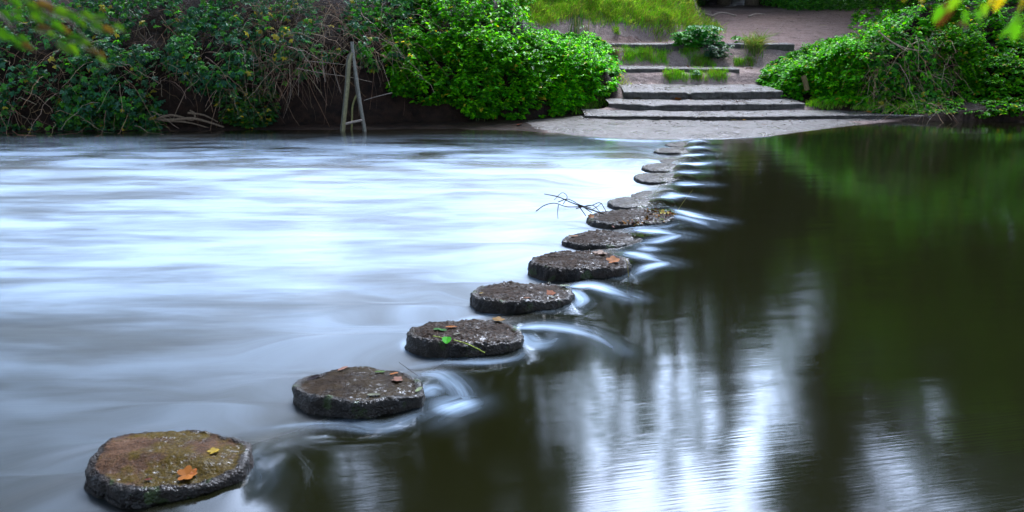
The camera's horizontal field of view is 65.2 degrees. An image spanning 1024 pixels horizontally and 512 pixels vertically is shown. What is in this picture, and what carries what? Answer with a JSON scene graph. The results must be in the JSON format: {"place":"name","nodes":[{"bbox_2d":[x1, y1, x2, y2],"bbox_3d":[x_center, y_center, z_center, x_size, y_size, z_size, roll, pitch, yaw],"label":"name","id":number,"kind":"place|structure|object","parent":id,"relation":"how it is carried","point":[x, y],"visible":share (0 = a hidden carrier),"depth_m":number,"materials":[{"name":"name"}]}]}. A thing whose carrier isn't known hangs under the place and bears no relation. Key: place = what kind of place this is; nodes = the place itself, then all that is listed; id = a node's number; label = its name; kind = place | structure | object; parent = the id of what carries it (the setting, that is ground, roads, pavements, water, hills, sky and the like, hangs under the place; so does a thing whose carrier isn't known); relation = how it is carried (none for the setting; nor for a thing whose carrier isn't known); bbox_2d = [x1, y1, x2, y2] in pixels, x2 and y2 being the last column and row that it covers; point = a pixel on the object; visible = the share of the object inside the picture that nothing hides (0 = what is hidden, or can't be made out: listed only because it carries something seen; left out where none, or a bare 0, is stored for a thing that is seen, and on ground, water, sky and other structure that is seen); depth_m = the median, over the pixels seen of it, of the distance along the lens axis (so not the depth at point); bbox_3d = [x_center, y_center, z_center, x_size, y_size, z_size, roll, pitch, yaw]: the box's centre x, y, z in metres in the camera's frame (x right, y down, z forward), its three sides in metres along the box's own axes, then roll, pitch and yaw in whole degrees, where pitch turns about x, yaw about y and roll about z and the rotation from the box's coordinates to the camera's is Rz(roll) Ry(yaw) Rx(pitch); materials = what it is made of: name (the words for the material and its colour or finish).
{"place":"outdoors","nodes":[
{"label":"outdoors","id":0,"kind":"place"},
{"bbox_2d":[0,0,125,67],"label":"overhanging branch","id":1,"kind":"object","parent":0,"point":[34,10],"visible":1,"depth_m":0.92,"materials":[{"name":"green plant"}]},
{"bbox_2d":[0,121,1023,511],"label":"river water","id":2,"kind":"structure","parent":0,"point":[826,319],"depth_m":6.77,"materials":[{"name":"grey liquid"}]},
{"bbox_2d":[84,430,253,508],"bbox_3d":[-1.863,1.319,4.410,0.900,0.539,0.599,0,16,0],"label":"stepping stone","id":3,"kind":"object","parent":2,"relation":"in","point":[120,469],"visible":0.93,"depth_m":4.26,"materials":[{"name":"stone"}]},
{"bbox_2d":[177,465,196,479],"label":"fallen leaf","id":4,"kind":"object","parent":3,"relation":"on","point":[186,471],"visible":1,"depth_m":4.20,"materials":[{"name":"orange plant"}]},
{"bbox_2d":[207,447,218,453],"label":"fallen leaf","id":5,"kind":"object","parent":3,"relation":"on","point":[212,449],"visible":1,"depth_m":4.37,"materials":[{"name":"yellow plant"}]},
{"bbox_2d":[340,42,365,131],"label":"wooden posts","id":6,"kind":"object","parent":2,"relation":"in","point":[350,57],"visible":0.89,"depth_m":18.44,"materials":[{"name":"grey wood"}]},
{"bbox_2d":[292,366,424,418],"bbox_3d":[-1.007,1.071,5.280,0.910,0.539,0.590,0,16,0],"label":"stepping stone","id":7,"kind":"object","parent":2,"relation":"in","point":[340,393],"visible":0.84,"depth_m":5.10,"materials":[{"name":"grey stone"}]},
{"bbox_2d":[307,374,319,379],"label":"fallen leaf","id":8,"kind":"object","parent":7,"relation":"on","point":[313,376],"visible":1,"depth_m":5.36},
{"bbox_2d":[393,376,402,380],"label":"fallen leaf","id":9,"kind":"object","parent":7,"relation":"on","point":[398,378],"visible":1,"depth_m":5.24,"materials":[{"name":"plant"}]},
{"bbox_2d":[404,319,523,357],"bbox_3d":[-0.362,0.810,6.215,0.934,0.540,0.588,0,16,0],"label":"stepping stone","id":10,"kind":"object","parent":2,"relation":"in","point":[489,337],"visible":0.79,"depth_m":6.01,"materials":[{"name":"grey stone"}]},
{"bbox_2d":[433,336,484,352],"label":"stalked leaf","id":11,"kind":"object","parent":10,"relation":"on","point":[446,340],"visible":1,"depth_m":5.84,"materials":[{"name":"green plant"}]},
{"bbox_2d":[492,316,504,320],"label":"fallen leaf","id":12,"kind":"object","parent":10,"relation":"on","point":[498,318],"visible":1,"depth_m":6.33,"materials":[{"name":"plant"}]},
{"bbox_2d":[470,280,574,313],"bbox_3d":[0.093,0.544,7.141,0.942,0.530,0.619,0,16,0],"label":"stepping stone","id":13,"kind":"object","parent":2,"relation":"in","point":[503,297],"visible":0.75,"depth_m":6.94,"materials":[{"name":"grey stone"}]},
{"bbox_2d":[546,290,554,294],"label":"fallen leaf","id":14,"kind":"object","parent":13,"relation":"on","point":[551,292],"visible":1,"depth_m":7.01,"materials":[{"name":"brown plant"}]},
{"bbox_2d":[527,249,631,281],"bbox_3d":[0.671,0.279,8.053,1.064,0.560,0.730,0,16,0],"label":"stepping stone","id":15,"kind":"object","parent":2,"relation":"in","point":[563,266],"visible":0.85,"depth_m":7.80,"materials":[{"name":"stone"}]},
{"bbox_2d":[593,250,606,253],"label":"fallen leaf","id":16,"kind":"object","parent":15,"relation":"on","point":[599,251],"visible":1,"depth_m":8.20,"materials":[{"name":"plant"}]},
{"bbox_2d":[606,256,619,262],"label":"fallen leaf","id":17,"kind":"object","parent":15,"relation":"on","point":[611,259],"visible":1,"depth_m":7.93,"materials":[{"name":"orange plant"}]},
{"bbox_2d":[561,229,641,249],"bbox_3d":[1.028,-0.010,9.150,0.960,0.471,0.732,0,16,0],"label":"stepping stone","id":18,"kind":"object","parent":2,"relation":"in","point":[589,239],"visible":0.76,"depth_m":8.95,"materials":[{"name":"grey stone"}]},
{"bbox_2d":[607,197,649,209],"bbox_3d":[1.674,-0.546,11.013,0.757,0.449,0.667,-11,20,-34],"label":"stepping stone","id":19,"kind":"object","parent":2,"relation":"in","point":[625,203],"visible":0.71,"depth_m":10.87,"materials":[{"name":"grey stone"}]},
{"bbox_2d":[586,208,673,228],"bbox_3d":[1.547,-0.303,10.146,1.262,0.473,0.837,-6,17,-20],"label":"stepping stone","id":20,"kind":"object","parent":2,"relation":"in","point":[607,219],"visible":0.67,"depth_m":9.93,"materials":[{"name":"grey stone"}]},
{"bbox_2d":[617,205,675,225],"bbox_3d":[1.752,-0.498,9.964,0.528,0.125,1.146,9,19,29],"label":"leaf debris","id":21,"kind":"object","parent":20,"relation":"on","point":[656,211],"visible":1,"depth_m":9.95,"materials":[{"name":"brown plant"}]},
{"bbox_2d":[536,192,605,215],"bbox_3d":[0.729,-0.621,9.868,0.873,0.333,0.019,0,16,0],"label":"caught twig","id":22,"kind":"object","parent":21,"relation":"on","point":[580,206],"visible":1,"depth_m":9.86,"materials":[{"name":"brown wood"}]},
{"bbox_2d":[631,191,651,197],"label":"stepping stone","id":23,"kind":"object","parent":2,"relation":"in","point":[642,194],"visible":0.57,"depth_m":11.59,"materials":[{"name":"grey stone"}]},
{"bbox_2d":[633,173,675,184],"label":"stepping stone","id":24,"kind":"object","parent":2,"relation":"in","point":[652,178],"visible":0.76,"depth_m":12.61,"materials":[{"name":"grey stone"}]},
{"bbox_2d":[641,163,675,172],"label":"stepping stone","id":25,"kind":"object","parent":2,"relation":"in","point":[659,168],"visible":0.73,"depth_m":13.57,"materials":[{"name":"grey stone"}]},
{"bbox_2d":[660,158,677,162],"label":"stepping stone","id":26,"kind":"object","parent":2,"relation":"in","point":[671,160],"visible":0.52,"depth_m":14.47,"materials":[{"name":"grey stone"}]},
{"bbox_2d":[653,147,688,154],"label":"stepping stone","id":27,"kind":"object","parent":2,"relation":"in","point":[672,151],"visible":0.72,"depth_m":15.40,"materials":[{"name":"grey stone"}]},
{"bbox_2d":[665,141,687,146],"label":"stepping stone","id":28,"kind":"object","parent":2,"relation":"in","point":[678,144],"visible":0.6,"depth_m":16.40,"materials":[{"name":"grey stone"}]},
{"bbox_2d":[0,0,1023,137],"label":"ground","id":29,"kind":"structure","parent":0,"point":[388,111],"depth_m":19.81,"materials":[{"name":"soil"}]},
{"bbox_2d":[0,80,9,116],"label":"grass tuft","id":30,"kind":"object","parent":29,"relation":"on","point":[6,94],"visible":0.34,"depth_m":18.77,"materials":[{"name":"green plant"}]},
{"bbox_2d":[21,55,40,99],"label":"grass tuft","id":31,"kind":"object","parent":29,"relation":"on","point":[32,84],"visible":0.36,"depth_m":18.83,"materials":[{"name":"green plant"}]},
{"bbox_2d":[0,0,84,136],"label":"bramble bush","id":32,"kind":"object","parent":29,"relation":"on","point":[30,75],"visible":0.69,"depth_m":18.57,"materials":[{"name":"green plant"}]},
{"bbox_2d":[17,0,191,134],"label":"bramble bush","id":33,"kind":"object","parent":29,"relation":"on","point":[103,81],"visible":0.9,"depth_m":18.64,"materials":[{"name":"green plant"}]},
{"bbox_2d":[52,95,169,131],"bbox_3d":[-9.493,-3.345,18.826,2.732,0.887,0.879,0,16,0],"label":"trailing ivy","id":34,"kind":"object","parent":29,"relation":"on","point":[149,127],"visible":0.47,"depth_m":18.78,"materials":[{"name":"green plant"}]},
{"bbox_2d":[154,110,223,127],"bbox_3d":[-7.930,-3.238,18.981,2.172,0.461,0.105,0,16,0],"label":"driftwood","id":35,"kind":"object","parent":29,"relation":"on","point":[180,119],"visible":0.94,"depth_m":18.95,"materials":[{"name":"brown wood"}]},
{"bbox_2d":[142,0,289,131],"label":"bramble bush","id":36,"kind":"object","parent":29,"relation":"on","point":[189,24],"visible":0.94,"depth_m":19.02,"materials":[{"name":"green plant"}]},
{"bbox_2d":[210,77,280,128],"bbox_3d":[-6.318,-3.580,19.260,1.420,1.466,1.412,15,22,42],"label":"trailing ivy","id":37,"kind":"object","parent":29,"relation":"on","point":[235,118],"visible":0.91,"depth_m":19.13,"materials":[{"name":"green plant"}]},
{"bbox_2d":[207,0,381,126],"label":"ivy bush","id":38,"kind":"object","parent":29,"relation":"on","point":[289,58],"visible":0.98,"depth_m":19.29,"materials":[{"name":"green plant"}]},
{"bbox_2d":[297,61,369,81],"bbox_3d":[-4.145,-4.296,18.617,1.753,0.491,0.014,0,16,0],"label":"hanging stalk","id":39,"kind":"object","parent":38,"relation":"attached to","point":[325,73],"visible":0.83,"depth_m":18.60,"materials":[{"name":"brown plant"}]},
{"bbox_2d":[315,0,446,114],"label":"bramble bush","id":40,"kind":"object","parent":29,"relation":"on","point":[382,18],"visible":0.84,"depth_m":19.87,"materials":[{"name":"green plant"}]},
{"bbox_2d":[380,20,476,105],"bbox_3d":[-2.296,-4.794,19.886,2.723,2.122,1.931,5,17,17],"label":"nettle patch","id":41,"kind":"object","parent":29,"relation":"on","point":[408,89],"visible":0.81,"depth_m":19.80,"materials":[{"name":"green plant"}]},
{"bbox_2d":[395,0,538,63],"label":"nettle patch","id":42,"kind":"object","parent":29,"relation":"on","point":[455,31],"visible":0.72,"depth_m":20.36,"materials":[{"name":"green plant"}]},
{"bbox_2d":[445,6,566,119],"bbox_3d":[0.113,-4.818,20.160,3.543,2.846,2.363,-11,19,-33],"label":"nettle patch","id":43,"kind":"object","parent":29,"relation":"on","point":[513,54],"visible":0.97,"depth_m":20.09,"materials":[{"name":"green plant"}]},
{"bbox_2d":[536,25,624,115],"bbox_3d":[1.913,-5.461,23.010,2.787,2.354,5.218,0,16,0],"label":"nettle patch","id":44,"kind":"object","parent":29,"relation":"on","point":[571,49],"visible":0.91,"depth_m":21.59,"materials":[{"name":"green plant"}]},
{"bbox_2d":[568,4,594,37],"bbox_3d":[2.190,-7.263,25.091,0.901,1.455,0.841,7,17,22],"label":"grass tuft","id":45,"kind":"object","parent":29,"relation":"on","point":[577,22],"visible":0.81,"depth_m":25.19,"materials":[{"name":"green plant"}]},
{"bbox_2d":[612,41,622,57],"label":"grass tuft","id":46,"kind":"object","parent":29,"relation":"on","point":[615,52],"visible":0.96,"depth_m":24.63,"materials":[{"name":"green plant"}]},
{"bbox_2d":[513,0,728,38],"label":"mound grass","id":47,"kind":"structure","parent":29,"relation":"on","point":[645,12],"depth_m":25.95,"materials":[{"name":"green plant"}]},
{"bbox_2d":[670,31,703,47],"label":"leafy plant","id":48,"kind":"object","parent":29,"relation":"on","point":[681,39],"visible":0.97,"depth_m":24.62,"materials":[{"name":"green plant"}]},
{"bbox_2d":[696,0,708,6],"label":"shrub","id":49,"kind":"object","parent":29,"relation":"on","point":[700,3],"visible":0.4,"depth_m":39.50,"materials":[{"name":"green plant"}]},
{"bbox_2d":[683,25,725,45],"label":"leafy plant","id":50,"kind":"object","parent":29,"relation":"on","point":[708,38],"visible":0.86,"depth_m":24.64,"materials":[{"name":"green plant"}]},
{"bbox_2d":[569,11,866,126],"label":"leaf litter","id":51,"kind":"object","parent":29,"relation":"on","point":[719,87],"visible":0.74,"depth_m":21.66,"materials":[{"name":"brown plant"}]},
{"bbox_2d":[703,43,734,58],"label":"leafy plant","id":52,"kind":"object","parent":29,"relation":"on","point":[713,53],"visible":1,"depth_m":24.41,"materials":[{"name":"green plant"}]},
{"bbox_2d":[705,12,735,18],"bbox_3d":[8.249,-9.556,31.768,1.017,0.261,0.827,-7,18,-23],"label":"tree root","id":53,"kind":"object","parent":29,"relation":"on","point":[713,15],"visible":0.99,"depth_m":31.73,"materials":[{"name":"grey wood"}]},
{"bbox_2d":[717,0,730,4],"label":"tree","id":54,"kind":"object","parent":29,"relation":"on","point":[723,2],"depth_m":40.76,"materials":[{"name":"brown plant"}]},
{"bbox_2d":[730,35,746,42],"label":"leafy plant","id":55,"kind":"object","parent":29,"relation":"on","point":[735,37],"visible":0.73,"depth_m":25.34,"materials":[{"name":"green plant"}]},
{"bbox_2d":[565,44,935,114],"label":"grass","id":56,"kind":"structure","parent":29,"relation":"on","point":[699,60],"depth_m":24.40,"materials":[{"name":"green plant"}]},
{"bbox_2d":[745,0,759,4],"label":"tree","id":57,"kind":"object","parent":29,"relation":"on","point":[752,2],"depth_m":40.28,"materials":[{"name":"brown plant"}]},
{"bbox_2d":[582,43,930,120],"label":"stone steps","id":58,"kind":"structure","parent":29,"relation":"on","point":[759,100],"depth_m":21.46,"materials":[{"name":"grey stone"}]},
{"bbox_2d":[737,28,782,63],"bbox_3d":[7.536,-6.407,24.402,1.433,1.068,1.755,0,16,0],"label":"grass tuft","id":59,"kind":"object","parent":29,"relation":"on","point":[757,42],"visible":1,"depth_m":24.63,"materials":[{"name":"green plant"}]},
{"bbox_2d":[801,75,809,90],"bbox_3d":[8.024,-4.736,21.896,0.272,0.425,0.136,0,16,0],"label":"broken post","id":60,"kind":"object","parent":29,"relation":"on","point":[805,82],"visible":1,"depth_m":21.85,"materials":[{"name":"brown wood"}]},
{"bbox_2d":[805,97,824,108],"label":"grass tuft","id":61,"kind":"object","parent":29,"relation":"on","point":[811,102],"visible":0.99,"depth_m":21.45,"materials":[{"name":"green plant"}]},
{"bbox_2d":[756,31,892,105],"bbox_3d":[8.898,-5.782,24.030,3.205,1.910,6.770,3,16,11],"label":"nettle patch","id":62,"kind":"object","parent":29,"relation":"on","point":[828,63],"visible":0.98,"depth_m":21.69,"materials":[{"name":"green plant"}]},
{"bbox_2d":[760,0,896,10],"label":"ground cover","id":63,"kind":"object","parent":29,"relation":"on","point":[824,4],"visible":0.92,"depth_m":36.48,"materials":[{"name":"green plant"}]},
{"bbox_2d":[863,92,893,107],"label":"grass tuft","id":64,"kind":"object","parent":29,"relation":"on","point":[877,100],"visible":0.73,"depth_m":20.97,"materials":[{"name":"green plant"}]},
{"bbox_2d":[883,98,919,114],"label":"grass tuft","id":65,"kind":"object","parent":29,"relation":"on","point":[904,104],"visible":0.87,"depth_m":20.59,"materials":[{"name":"green plant"}]},
{"bbox_2d":[840,27,976,122],"bbox_3d":[11.277,-5.339,22.873,3.565,2.326,8.779,7,18,22],"label":"bramble bush","id":66,"kind":"object","parent":29,"relation":"on","point":[883,86],"visible":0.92,"depth_m":20.87,"materials":[{"name":"green plant"}]},
{"bbox_2d":[880,32,923,51],"bbox_3d":[10.158,-5.493,20.753,1.319,0.603,0.039,0,16,0],"label":"bank root","id":67,"kind":"object","parent":66,"relation":"attached to","point":[897,44],"visible":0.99,"depth_m":20.75,"materials":[{"name":"brown wood"}]},
{"bbox_2d":[847,0,978,47],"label":"nettle patch","id":68,"kind":"object","parent":29,"relation":"on","point":[885,23],"visible":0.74,"depth_m":21.78,"materials":[{"name":"green plant"}]},
{"bbox_2d":[872,72,982,114],"bbox_3d":[10.900,-4.213,20.735,2.896,1.066,1.716,0,16,0],"label":"leafy bush","id":69,"kind":"object","parent":29,"relation":"on","point":[948,102],"visible":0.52,"depth_m":20.71,"materials":[{"name":"green plant"}]},
{"bbox_2d":[919,1,989,92],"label":"leafy bush","id":70,"kind":"object","parent":29,"relation":"on","point":[970,42],"visible":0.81,"depth_m":21.11,"materials":[{"name":"green plant"}]},
{"bbox_2d":[943,0,1023,45],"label":"leafy bush","id":71,"kind":"object","parent":29,"relation":"on","point":[995,16],"visible":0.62,"depth_m":21.65,"materials":[{"name":"green plant"}]},
{"bbox_2d":[953,41,1023,118],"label":"leafy bush","id":72,"kind":"object","parent":29,"relation":"on","point":[1006,54],"visible":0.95,"depth_m":20.90,"materials":[{"name":"green plant"}]},
{"bbox_2d":[526,111,884,138],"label":"shore","id":73,"kind":"structure","parent":0,"point":[636,128],"depth_m":18.87,"materials":[{"name":"concrete"}]},
{"bbox_2d":[605,10,869,45],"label":"path","id":74,"kind":"structure","parent":0,"point":[806,23],"depth_m":29.93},
{"bbox_2d":[612,24,620,34],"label":"grass tuft","id":75,"kind":"object","parent":74,"relation":"on","point":[616,29],"visible":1,"depth_m":25.48,"materials":[{"name":"green plant"}]},
{"bbox_2d":[643,18,670,41],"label":"grass tuft","id":76,"kind":"object","parent":74,"relation":"on","point":[659,39],"visible":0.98,"depth_m":25.94,"materials":[{"name":"green plant"}]},
{"bbox_2d":[748,13,764,17],"bbox_3d":[9.539,-9.419,31.328,0.790,0.175,0.190,-7,18,-23],"label":"tree root","id":77,"kind":"object","parent":74,"relation":"on","point":[749,16],"visible":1,"depth_m":31.36,"materials":[{"name":"grey wood"}]},
{"bbox_2d":[904,0,1023,41],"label":"overhanging branch","id":78,"kind":"object","parent":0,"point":[943,13],"visible":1,"depth_m":0.80,"materials":[{"name":"green plant"}]}
]}

